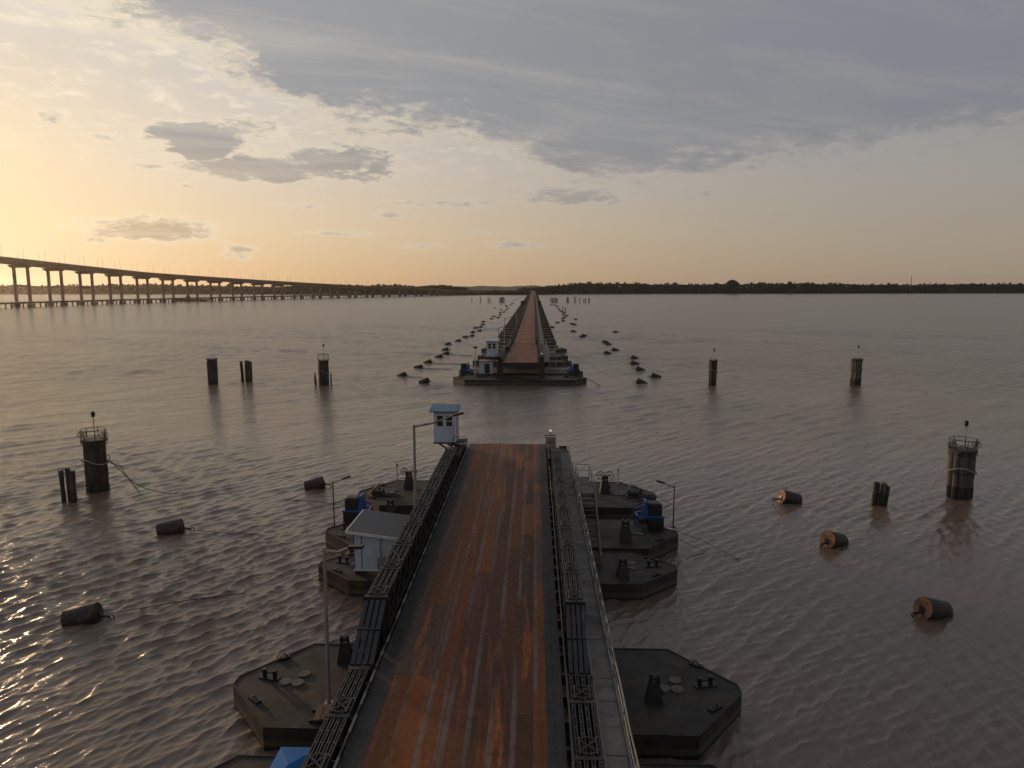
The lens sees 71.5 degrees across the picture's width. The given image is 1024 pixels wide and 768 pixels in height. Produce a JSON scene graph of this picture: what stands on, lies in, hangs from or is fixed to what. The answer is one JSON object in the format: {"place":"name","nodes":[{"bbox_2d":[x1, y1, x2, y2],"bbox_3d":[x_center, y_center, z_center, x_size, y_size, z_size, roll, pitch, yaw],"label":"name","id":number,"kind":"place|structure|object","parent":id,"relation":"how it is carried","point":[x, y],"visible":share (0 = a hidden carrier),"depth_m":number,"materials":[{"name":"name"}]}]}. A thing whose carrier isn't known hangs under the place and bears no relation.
{"place":"outdoors","nodes":[
{"label":"outdoors","id":0,"kind":"place"},
{"bbox_2d":[67,285,544,288],"bbox_3d":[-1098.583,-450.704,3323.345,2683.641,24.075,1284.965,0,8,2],"label":"hills","id":1,"kind":"structure","parent":0,"point":[498,287],"depth_m":3532.76,"materials":[{"name":"green plant"}]},
{"bbox_2d":[0,289,709,294],"bbox_3d":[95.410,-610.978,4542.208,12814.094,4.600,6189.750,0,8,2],"label":"bank land","id":2,"kind":"structure","parent":0,"point":[412,294],"depth_m":1652.14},
{"bbox_2d":[0,283,532,294],"bbox_3d":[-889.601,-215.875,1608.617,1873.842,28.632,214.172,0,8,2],"label":"mangrove wood","id":3,"kind":"object","parent":2,"relation":"on","point":[130,289],"visible":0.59,"depth_m":1627.72,"materials":[{"name":"green plant"}]},
{"bbox_2d":[725,280,738,290],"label":"tree","id":4,"kind":"object","parent":2,"relation":"on","point":[732,283],"visible":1,"depth_m":1650.91,"materials":[{"name":"green plant"}]},
{"bbox_2d":[516,281,1023,294],"bbox_3d":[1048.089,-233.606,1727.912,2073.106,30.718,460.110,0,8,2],"label":"mangrove wood","id":5,"kind":"object","parent":2,"relation":"on","point":[675,287],"visible":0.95,"depth_m":1763.89,"materials":[{"name":"green plant"}]},
{"bbox_2d":[787,281,792,292],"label":"tree","id":6,"kind":"object","parent":2,"relation":"on","point":[789,284],"visible":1,"depth_m":1675.38,"materials":[{"name":"green plant"}]},
{"bbox_2d":[0,286,1023,767],"bbox_3d":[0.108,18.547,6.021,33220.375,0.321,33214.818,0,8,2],"label":"river water","id":7,"kind":"structure","parent":0,"point":[822,656],"depth_m":68.19,"materials":[{"name":"brown liquid"}]},
{"bbox_2d":[58,468,77,502],"bbox_3d":[-39.785,9.613,63.888,1.453,4.239,0.774,0,8,2],"label":"timber stump","id":8,"kind":"object","parent":7,"relation":"in","point":[70,475],"visible":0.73,"depth_m":63.59,"materials":[{"name":"brown wood"}]},
{"bbox_2d":[60,602,114,626],"bbox_3d":[-24.462,13.353,41.152,2.590,1.258,1.265,-12,10,-8],"label":"mooring buoy","id":9,"kind":"object","parent":7,"relation":"on","point":[90,613],"visible":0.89,"depth_m":40.64,"materials":[{"name":"metal"}]},
{"bbox_2d":[77,411,109,492],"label":"mooring dolphin","id":10,"kind":"object","parent":7,"relation":"in","point":[95,465],"visible":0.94,"depth_m":66.54,"materials":[{"name":"brown wood"}]},
{"bbox_2d":[106,460,138,491],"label":"mooring line","id":11,"kind":"object","parent":7,"relation":"on","point":[125,474],"visible":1,"depth_m":67.06,"materials":[{"name":"beige fabric"}]},
{"bbox_2d":[109,459,170,493],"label":"mooring line","id":12,"kind":"object","parent":7,"relation":"on","point":[137,484],"visible":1,"depth_m":66.32,"materials":[{"name":"beige fabric"}]},
{"bbox_2d":[104,592,245,614],"bbox_3d":[-20.436,13.331,43.288,7.936,0.168,0.275,-4,9,-25],"label":"mooring line","id":13,"kind":"object","parent":7,"relation":"on","point":[171,602],"visible":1,"depth_m":43.23,"materials":[{"name":"fabric"}]},
{"bbox_2d":[156,518,194,534],"bbox_3d":[-26.485,11.301,56.021,2.590,1.258,1.265,-12,11,-15],"label":"mooring buoy","id":14,"kind":"object","parent":7,"relation":"on","point":[175,526],"visible":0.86,"depth_m":55.47,"materials":[{"name":"metal"}]},
{"bbox_2d":[175,296,206,300],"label":"work barge","id":15,"kind":"object","parent":7,"relation":"on","point":[189,299],"visible":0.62,"depth_m":874.56,"materials":[{"name":"metal"}]},
{"bbox_2d":[206,357,218,384],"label":"mooring dolphin","id":16,"kind":"object","parent":7,"relation":"in","point":[212,369],"visible":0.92,"depth_m":139.25,"materials":[{"name":"wood"}]},
{"bbox_2d":[183,529,260,534],"bbox_3d":[-22.539,11.612,55.603,7.160,0.198,0.077,1,8,7],"label":"mooring line","id":17,"kind":"object","parent":7,"relation":"on","point":[223,532],"visible":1,"depth_m":55.56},
{"bbox_2d":[0,292,470,307],"bbox_3d":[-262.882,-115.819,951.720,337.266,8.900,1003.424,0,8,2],"label":"trestle jetty","id":18,"kind":"object","parent":7,"relation":"in","point":[11,303],"visible":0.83,"depth_m":840.96,"materials":[{"name":"concrete"}]},
{"bbox_2d":[0,256,488,306],"bbox_3d":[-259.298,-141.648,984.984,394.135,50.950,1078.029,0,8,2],"label":"concrete bridge","id":19,"kind":"structure","parent":7,"relation":"on","point":[27,264],"depth_m":801.81,"materials":[{"name":"grey concrete"}]},
{"bbox_2d":[239,360,252,381],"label":"timber stump","id":20,"kind":"object","parent":7,"relation":"in","point":[248,370],"visible":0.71,"depth_m":143.29,"materials":[{"name":"brown wood"}]},
{"bbox_2d":[303,476,331,489],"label":"mooring buoy","id":21,"kind":"object","parent":7,"relation":"on","point":[317,483],"visible":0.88,"depth_m":67.73,"materials":[{"name":"metal"}]},
{"bbox_2d":[317,344,329,384],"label":"mooring dolphin","id":22,"kind":"object","parent":7,"relation":"in","point":[323,371],"visible":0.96,"depth_m":138.48,"materials":[{"name":"brown wood"}]},
{"bbox_2d":[289,494,358,503],"bbox_3d":[-17.074,10.188,62.978,7.292,1.001,1.370,1,8,9],"label":"mooring line","id":23,"kind":"object","parent":7,"relation":"on","point":[320,502],"visible":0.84,"depth_m":62.88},
{"bbox_2d":[397,372,408,375],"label":"mooring buoy","id":24,"kind":"object","parent":7,"relation":"on","point":[403,374],"visible":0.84,"depth_m":152.37,"materials":[{"name":"metal"}]},
{"bbox_2d":[419,378,431,382],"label":"mooring buoy","id":25,"kind":"object","parent":7,"relation":"on","point":[425,380],"visible":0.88,"depth_m":141.07,"materials":[{"name":"metal"}]},
{"bbox_2d":[213,702,717,767],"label":"pontoon","id":26,"kind":"object","parent":7,"relation":"on","point":[249,761],"visible":0.21,"depth_m":27.23,"materials":[{"name":"black metal"}]},
{"bbox_2d":[270,747,312,767],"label":"booth","id":27,"kind":"object","parent":26,"relation":"on","point":[290,757],"visible":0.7,"depth_m":23.83,"materials":[{"name":"blue paint"}]},
{"bbox_2d":[232,600,741,759],"bbox_3d":[-1.240,13.336,32.641,23.230,4.430,7.030,0,8,2],"label":"pontoon","id":28,"kind":"object","parent":7,"relation":"on","point":[281,697],"visible":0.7,"depth_m":31.64,"materials":[{"name":"black metal"}]},
{"bbox_2d":[309,704,331,722],"bbox_3d":[-7.667,14.063,30.370,1.800,0.212,1.100,-1,8,-5],"label":"plank stack","id":29,"kind":"object","parent":28,"relation":"on","point":[321,710],"visible":0.33,"depth_m":30.25,"materials":[{"name":"brown wood"}]},
{"bbox_2d":[323,544,363,703],"bbox_3d":[-7.259,10.435,30.722,1.964,7.307,0.417,0,8,2],"label":"lamp post","id":30,"kind":"object","parent":28,"relation":"on","point":[351,547],"visible":0.92,"depth_m":30.70,"materials":[{"name":"black metal"}]},
{"bbox_2d":[337,633,352,664],"bbox_3d":[-8.131,12.894,34.777,0.851,1.320,0.720,-1,8,-10],"label":"chain winch","id":31,"kind":"object","parent":28,"relation":"on","point":[345,653],"visible":0.89,"depth_m":34.55,"materials":[{"name":"black metal"}]},
{"bbox_2d":[301,437,639,767],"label":"bridge span","id":32,"kind":"object","parent":28,"relation":"on","point":[467,673],"visible":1,"depth_m":29.92,"materials":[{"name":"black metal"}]},
{"bbox_2d":[413,412,463,513],"bbox_3d":[-4.581,5.154,43.959,3.269,6.936,0.420,0,8,-1],"label":"lamp post","id":33,"kind":"object","parent":32,"relation":"on","point":[414,460],"visible":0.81,"depth_m":43.71,"materials":[{"name":"black metal"}]},
{"bbox_2d":[429,403,467,448],"bbox_3d":[-5.574,4.056,64.017,3.400,4.449,2.900,0,8,2],"label":"control cabin","id":34,"kind":"object","parent":32,"relation":"attached to","point":[446,431],"visible":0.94,"depth_m":63.20,"materials":[{"name":"white metal"}]},
{"bbox_2d":[436,415,443,426],"bbox_3d":[-6.376,3.282,63.055,0.690,1.090,0.041,0,8,2],"label":"window","id":35,"kind":"structure","parent":34,"relation":"in","point":[440,424],"depth_m":63.06,"materials":[{"name":"white glass"}]},
{"bbox_2d":[445,415,452,426],"bbox_3d":[-5.576,3.285,63.030,0.690,1.090,0.041,0,8,2],"label":"window","id":36,"kind":"structure","parent":34,"relation":"in","point":[448,422],"depth_m":63.04,"materials":[{"name":"white glass"}]},
{"bbox_2d":[456,416,457,440],"bbox_3d":[-4.945,3.947,64.083,0.048,2.150,0.900,0,8,2],"label":"door","id":37,"kind":"structure","parent":34,"relation":"in","point":[456,416],"depth_m":63.75,"materials":[{"name":"white metal"}]},
{"bbox_2d":[645,671,664,706],"bbox_3d":[6.318,13.370,31.340,0.851,1.320,0.720,1,8,7],"label":"chain winch","id":38,"kind":"object","parent":28,"relation":"on","point":[654,693],"visible":1,"depth_m":31.12,"materials":[{"name":"black metal"}]},
{"bbox_2d":[318,534,677,600],"bbox_3d":[-0.998,11.410,46.557,23.430,4.430,5.430,0,8,2],"label":"pontoon","id":39,"kind":"object","parent":7,"relation":"on","point":[650,576],"visible":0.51,"depth_m":45.22,"materials":[{"name":"black metal"}]},
{"bbox_2d":[345,509,408,573],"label":"store shed","id":40,"kind":"structure","parent":39,"relation":"on","point":[376,533],"depth_m":45.14,"materials":[{"name":"white paint"}]},
{"bbox_2d":[575,464,601,569],"bbox_3d":[5.421,9.232,51.257,1.150,4.305,11.152,0,8,2],"label":"gangway stair","id":41,"kind":"object","parent":39,"relation":"on","point":[585,486],"visible":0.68,"depth_m":51.10,"materials":[{"name":"metal"}]},
{"bbox_2d":[615,557,629,579],"bbox_3d":[6.990,11.533,44.608,0.851,1.320,0.720,-1,8,-4],"label":"chain winch","id":42,"kind":"object","parent":39,"relation":"on","point":[622,572],"visible":1,"depth_m":44.38,"materials":[{"name":"black metal"}]},
{"bbox_2d":[325,518,678,558],"bbox_3d":[-0.843,10.519,52.994,26.230,4.430,6.430,0,8,2],"label":"pontoon","id":43,"kind":"object","parent":7,"relation":"on","point":[653,543],"visible":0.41,"depth_m":51.87,"materials":[{"name":"black metal"}]},
{"bbox_2d":[331,475,350,526],"bbox_3d":[-12.986,8.893,54.016,1.549,3.971,0.404,0,8,2],"label":"lamp post","id":44,"kind":"object","parent":43,"relation":"on","point":[346,477],"visible":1,"depth_m":53.95,"materials":[{"name":"black metal"}]},
{"bbox_2d":[342,493,372,523],"bbox_3d":[-11.998,10.082,55.218,2.377,3.113,1.260,0,8,2],"label":"propulsion unit","id":45,"kind":"object","parent":43,"relation":"on","point":[355,505],"visible":0.69,"depth_m":54.65,"materials":[{"name":"blue paint"}]},
{"bbox_2d":[386,498,396,513],"bbox_3d":[-9.542,9.828,56.205,0.979,1.518,0.828,0,8,2],"label":"chain winch","id":46,"kind":"object","parent":43,"relation":"on","point":[390,507],"visible":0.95,"depth_m":55.96,"materials":[{"name":"black metal"}]},
{"bbox_2d":[618,519,632,542],"bbox_3d":[8.207,10.503,51.088,1.021,1.584,0.864,0,8,2],"label":"chain winch","id":47,"kind":"object","parent":43,"relation":"on","point":[625,534],"visible":1,"depth_m":50.81,"materials":[{"name":"black metal"}]},
{"bbox_2d":[634,498,664,530],"bbox_3d":[10.410,10.275,53.825,2.377,3.113,1.260,0,8,2],"label":"propulsion unit","id":48,"kind":"object","parent":43,"relation":"on","point":[651,511],"visible":0.91,"depth_m":53.26,"materials":[{"name":"blue paint"}]},
{"bbox_2d":[656,479,675,527],"bbox_3d":[11.647,9.052,53.808,1.595,3.713,0.400,0,8,2],"label":"lamp post","id":49,"kind":"object","parent":43,"relation":"on","point":[663,482],"visible":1,"depth_m":53.70,"materials":[{"name":"black metal"}]},
{"bbox_2d":[499,297,504,302],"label":"timber stake","id":50,"kind":"object","parent":7,"relation":"in","point":[501,299],"visible":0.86,"depth_m":806.46,"materials":[{"name":"wood"}]},
{"bbox_2d":[358,480,655,518],"bbox_3d":[-0.482,9.163,62.794,26.230,4.430,7.730,0,8,2],"label":"pontoon","id":51,"kind":"object","parent":7,"relation":"on","point":[615,503],"visible":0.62,"depth_m":61.08,"materials":[{"name":"black metal"}]},
{"bbox_2d":[369,483,400,496],"bbox_3d":[-11.176,9.320,62.328,2.929,1.006,1.326,0,8,2],"label":"mooring gear","id":52,"kind":"object","parent":51,"relation":"on","point":[379,493],"visible":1,"depth_m":62.04,"materials":[{"name":"black metal"}]},
{"bbox_2d":[401,467,416,488],"bbox_3d":[-9.333,8.478,64.395,1.537,1.948,0.864,0,8,2],"label":"chain winch","id":53,"kind":"object","parent":51,"relation":"on","point":[409,482],"visible":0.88,"depth_m":64.15,"materials":[{"name":"black metal"}]},
{"bbox_2d":[596,471,613,493],"bbox_3d":[8.233,8.663,63.054,1.537,1.948,0.864,0,8,2],"label":"chain winch","id":54,"kind":"object","parent":51,"relation":"on","point":[605,486],"visible":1,"depth_m":62.81,"materials":[{"name":"black metal"}]},
{"bbox_2d":[623,484,656,497],"bbox_3d":[11.122,9.376,61.929,2.929,1.006,1.326,0,8,2],"label":"mooring gear","id":55,"kind":"object","parent":51,"relation":"on","point":[635,494],"visible":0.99,"depth_m":61.62,"materials":[{"name":"black metal"}]},
{"bbox_2d":[453,375,586,385],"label":"pontoon","id":56,"kind":"object","parent":7,"relation":"on","point":[520,380],"visible":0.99,"depth_m":139.12,"materials":[{"name":"black metal"}]},
{"bbox_2d":[460,362,472,375],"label":"propulsion unit","id":57,"kind":"object","parent":56,"relation":"on","point":[464,369],"visible":0.87,"depth_m":147.64,"materials":[{"name":"blue paint"}]},
{"bbox_2d":[473,346,477,377],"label":"lamp post","id":58,"kind":"object","parent":56,"relation":"on","point":[475,347],"visible":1,"depth_m":141.27,"materials":[{"name":"black metal"}]},
{"bbox_2d":[478,360,493,374],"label":"machine hut","id":59,"kind":"object","parent":56,"relation":"on","point":[486,366],"visible":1,"depth_m":146.34,"materials":[{"name":"white paint"}]},
{"bbox_2d":[485,364,489,372],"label":"door","id":60,"kind":"structure","parent":59,"relation":"in","point":[487,366],"depth_m":146.32,"materials":[{"name":"grey metal"}]},
{"bbox_2d":[496,340,549,378],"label":"bridge span","id":61,"kind":"object","parent":56,"relation":"on","point":[518,355],"visible":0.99,"depth_m":149.73,"materials":[{"name":"black metal"}]},
{"bbox_2d":[484,338,499,362],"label":"control cabin","id":62,"kind":"object","parent":61,"relation":"attached to","point":[492,348],"visible":0.95,"depth_m":147.14,"materials":[{"name":"white metal"}]},
{"bbox_2d":[504,314,516,344],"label":"lamp post","id":63,"kind":"object","parent":61,"relation":"on","point":[504,328],"visible":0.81,"depth_m":174.82,"materials":[{"name":"black metal"}]},
{"bbox_2d":[567,362,579,375],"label":"propulsion unit","id":64,"kind":"object","parent":56,"relation":"on","point":[575,369],"visible":0.86,"depth_m":147.23,"materials":[{"name":"blue paint"}]},
{"bbox_2d":[459,363,582,376],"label":"pontoon","id":65,"kind":"object","parent":7,"relation":"on","point":[530,372],"visible":0.19,"depth_m":151.11,"materials":[{"name":"black metal"}]},
{"bbox_2d":[549,348,556,370],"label":"gangway stair","id":66,"kind":"object","parent":65,"relation":"on","point":[553,357],"visible":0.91,"depth_m":156.52,"materials":[{"name":"metal"}]},
{"bbox_2d":[473,359,570,366],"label":"pontoon","id":67,"kind":"object","parent":7,"relation":"on","point":[561,363],"visible":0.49,"depth_m":170.63,"materials":[{"name":"black metal"}]},
{"bbox_2d":[478,353,567,359],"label":"pontoon","id":68,"kind":"object","parent":7,"relation":"on","point":[558,357],"visible":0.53,"depth_m":184.24,"materials":[{"name":"black metal"}]},
{"bbox_2d":[509,335,543,344],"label":"bridge span","id":69,"kind":"object","parent":68,"relation":"on","point":[526,340],"visible":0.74,"depth_m":194.79,"materials":[{"name":"metal"}]},
{"bbox_2d":[481,340,566,352],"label":"pontoon","id":70,"kind":"object","parent":7,"relation":"on","point":[558,350],"visible":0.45,"depth_m":204.96,"materials":[{"name":"black metal"}]},
{"bbox_2d":[512,331,542,339],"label":"bridge span","id":71,"kind":"object","parent":70,"relation":"on","point":[525,336],"visible":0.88,"depth_m":211.49,"materials":[{"name":"metal"}]},
{"bbox_2d":[499,326,552,335],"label":"pontoon","id":72,"kind":"object","parent":7,"relation":"on","point":[551,334],"visible":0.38,"depth_m":275.11,"materials":[{"name":"black metal"}]},
{"bbox_2d":[499,328,553,338],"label":"pontoon","id":73,"kind":"object","parent":7,"relation":"on","point":[545,336],"visible":0.34,"depth_m":261.38,"materials":[{"name":"black metal"}]},
{"bbox_2d":[517,322,540,328],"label":"bridge span","id":74,"kind":"object","parent":73,"relation":"on","point":[538,326],"visible":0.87,"depth_m":264.59,"materials":[{"name":"metal"}]},
{"bbox_2d":[501,324,551,332],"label":"pontoon","id":75,"kind":"object","parent":7,"relation":"on","point":[517,331],"visible":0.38,"depth_m":287.49,"materials":[{"name":"black metal"}]},
{"bbox_2d":[518,320,540,325],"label":"bridge span","id":76,"kind":"object","parent":75,"relation":"on","point":[527,323],"visible":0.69,"depth_m":283.99,"materials":[{"name":"metal"}]},
{"bbox_2d":[503,321,550,330],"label":"pontoon","id":77,"kind":"object","parent":7,"relation":"on","point":[512,329],"visible":0.44,"depth_m":306.50,"materials":[{"name":"black metal"}]},
{"bbox_2d":[519,318,539,322],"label":"bridge span","id":78,"kind":"object","parent":77,"relation":"on","point":[528,320],"visible":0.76,"depth_m":301.41,"materials":[{"name":"metal"}]},
{"bbox_2d":[500,330,554,341],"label":"pontoon","id":79,"kind":"object","parent":7,"relation":"on","point":[552,340],"visible":0.25,"depth_m":244.75,"materials":[{"name":"black metal"}]},
{"bbox_2d":[515,324,541,330],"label":"bridge span","id":80,"kind":"object","parent":79,"relation":"on","point":[527,328],"visible":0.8,"depth_m":245.19,"materials":[{"name":"metal"}]},
{"bbox_2d":[505,319,549,327],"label":"pontoon","id":81,"kind":"object","parent":7,"relation":"on","point":[519,326],"visible":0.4,"depth_m":323.71,"materials":[{"name":"black metal"}]},
{"bbox_2d":[519,316,539,319],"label":"bridge span","id":82,"kind":"object","parent":81,"relation":"on","point":[528,318],"visible":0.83,"depth_m":320.66,"materials":[{"name":"metal"}]},
{"bbox_2d":[506,322,548,325],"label":"pontoon","id":83,"kind":"object","parent":7,"relation":"on","point":[535,324],"visible":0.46,"depth_m":341.85,"materials":[{"name":"black metal"}]},
{"bbox_2d":[499,333,556,344],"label":"pontoon","id":84,"kind":"object","parent":7,"relation":"on","point":[545,342],"visible":0.27,"depth_m":232.10,"materials":[{"name":"black metal"}]},
{"bbox_2d":[513,328,542,334],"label":"bridge span","id":85,"kind":"object","parent":84,"relation":"on","point":[528,332],"visible":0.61,"depth_m":229.52,"materials":[{"name":"metal"}]},
{"bbox_2d":[499,336,557,347],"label":"pontoon","id":86,"kind":"object","parent":7,"relation":"on","point":[548,346],"visible":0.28,"depth_m":217.90,"materials":[{"name":"black metal"}]},
{"bbox_2d":[508,316,548,323],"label":"pontoon","id":87,"kind":"object","parent":7,"relation":"on","point":[535,322],"visible":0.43,"depth_m":359.98,"materials":[{"name":"black metal"}]},
{"bbox_2d":[521,313,539,316],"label":"bridge span","id":88,"kind":"object","parent":87,"relation":"on","point":[529,315],"visible":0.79,"depth_m":350.15,"materials":[{"name":"metal"}]},
{"bbox_2d":[509,317,547,321],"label":"pontoon","id":89,"kind":"object","parent":7,"relation":"on","point":[535,320],"visible":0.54,"depth_m":378.11,"materials":[{"name":"black metal"}]},
{"bbox_2d":[550,297,557,302],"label":"timber stake","id":90,"kind":"object","parent":7,"relation":"in","point":[554,300],"visible":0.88,"depth_m":807.29,"materials":[{"name":"wood"}]},
{"bbox_2d":[633,378,646,383],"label":"mooring buoy","id":91,"kind":"object","parent":7,"relation":"on","point":[639,380],"visible":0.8,"depth_m":141.07,"materials":[{"name":"metal"}]},
{"bbox_2d":[651,373,660,377],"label":"mooring buoy","id":92,"kind":"object","parent":7,"relation":"on","point":[655,375],"visible":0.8,"depth_m":150.33,"materials":[{"name":"metal"}]},
{"bbox_2d":[680,540,704,559],"bbox_3d":[12.765,11.799,51.336,2.477,0.983,1.076,-6,10,-35],"label":"mooring line","id":93,"kind":"object","parent":7,"relation":"on","point":[693,546],"visible":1,"depth_m":51.49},
{"bbox_2d":[674,530,739,560],"bbox_3d":[14.478,11.647,52.248,5.251,1.034,1.217,7,10,41],"label":"mooring line","id":94,"kind":"object","parent":7,"relation":"on","point":[710,544],"visible":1,"depth_m":52.49,"materials":[{"name":"fabric"}]},
{"bbox_2d":[708,349,717,384],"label":"mooring dolphin","id":95,"kind":"object","parent":7,"relation":"in","point":[712,371],"visible":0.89,"depth_m":138.34,"materials":[{"name":"wood"}]},
{"bbox_2d":[772,490,802,503],"bbox_3d":[24.520,10.196,63.642,2.540,1.337,1.346,16,5,-12],"label":"mooring buoy","id":96,"kind":"object","parent":7,"relation":"on","point":[786,497],"visible":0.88,"depth_m":63.20,"materials":[{"name":"metal"}]},
{"bbox_2d":[820,531,848,548],"bbox_3d":[23.792,11.669,52.999,2.540,1.337,1.346,15,-2,-33],"label":"mooring buoy","id":97,"kind":"object","parent":7,"relation":"on","point":[830,539],"visible":0.87,"depth_m":52.64,"materials":[{"name":"metal"}]},
{"bbox_2d":[850,345,863,384],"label":"mooring dolphin","id":98,"kind":"object","parent":7,"relation":"in","point":[856,371],"visible":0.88,"depth_m":138.52,"materials":[{"name":"brown wood"}]},
{"bbox_2d":[871,481,890,505],"bbox_3d":[32.479,10.198,62.745,1.639,3.392,0.712,0,8,2],"label":"timber stump","id":99,"kind":"object","parent":7,"relation":"in","point":[883,491],"visible":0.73,"depth_m":62.47,"materials":[{"name":"brown wood"}]},
{"bbox_2d":[911,597,953,619],"bbox_3d":[24.461,13.227,41.738,2.540,1.337,1.346,15,2,-22],"label":"mooring buoy","id":100,"kind":"object","parent":7,"relation":"on","point":[926,608],"visible":0.92,"depth_m":41.39,"materials":[{"name":"metal"}]},
{"bbox_2d":[945,420,980,499],"bbox_3d":[41.006,7.411,64.853,2.496,8.335,2.493,-8,11,-44],"label":"mooring dolphin","id":101,"kind":"object","parent":7,"relation":"in","point":[960,469],"visible":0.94,"depth_m":64.28,"materials":[{"name":"brown wood"}]},
{"bbox_2d":[921,459,950,500],"bbox_3d":[38.387,8.661,64.350,3.146,3.640,0.070,-3,8,-19],"label":"mooring line","id":102,"kind":"object","parent":101,"relation":"attached to","point":[936,480],"visible":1,"depth_m":64.34,"materials":[{"name":"fabric"}]},
{"bbox_2d":[0,0,1023,286],"label":"sky","id":103,"kind":"structure","parent":0,"point":[353,142],"materials":[{"name":"grey"}]},
{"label":"pontoon","id":104,"kind":"object","parent":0,"visible":0},
{"bbox_2d":[522,310,538,313],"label":"bridge span","id":105,"kind":"object","parent":104,"relation":"on","point":[530,312],"visible":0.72,"depth_m":386.73,"materials":[{"name":"metal"}]}
]}

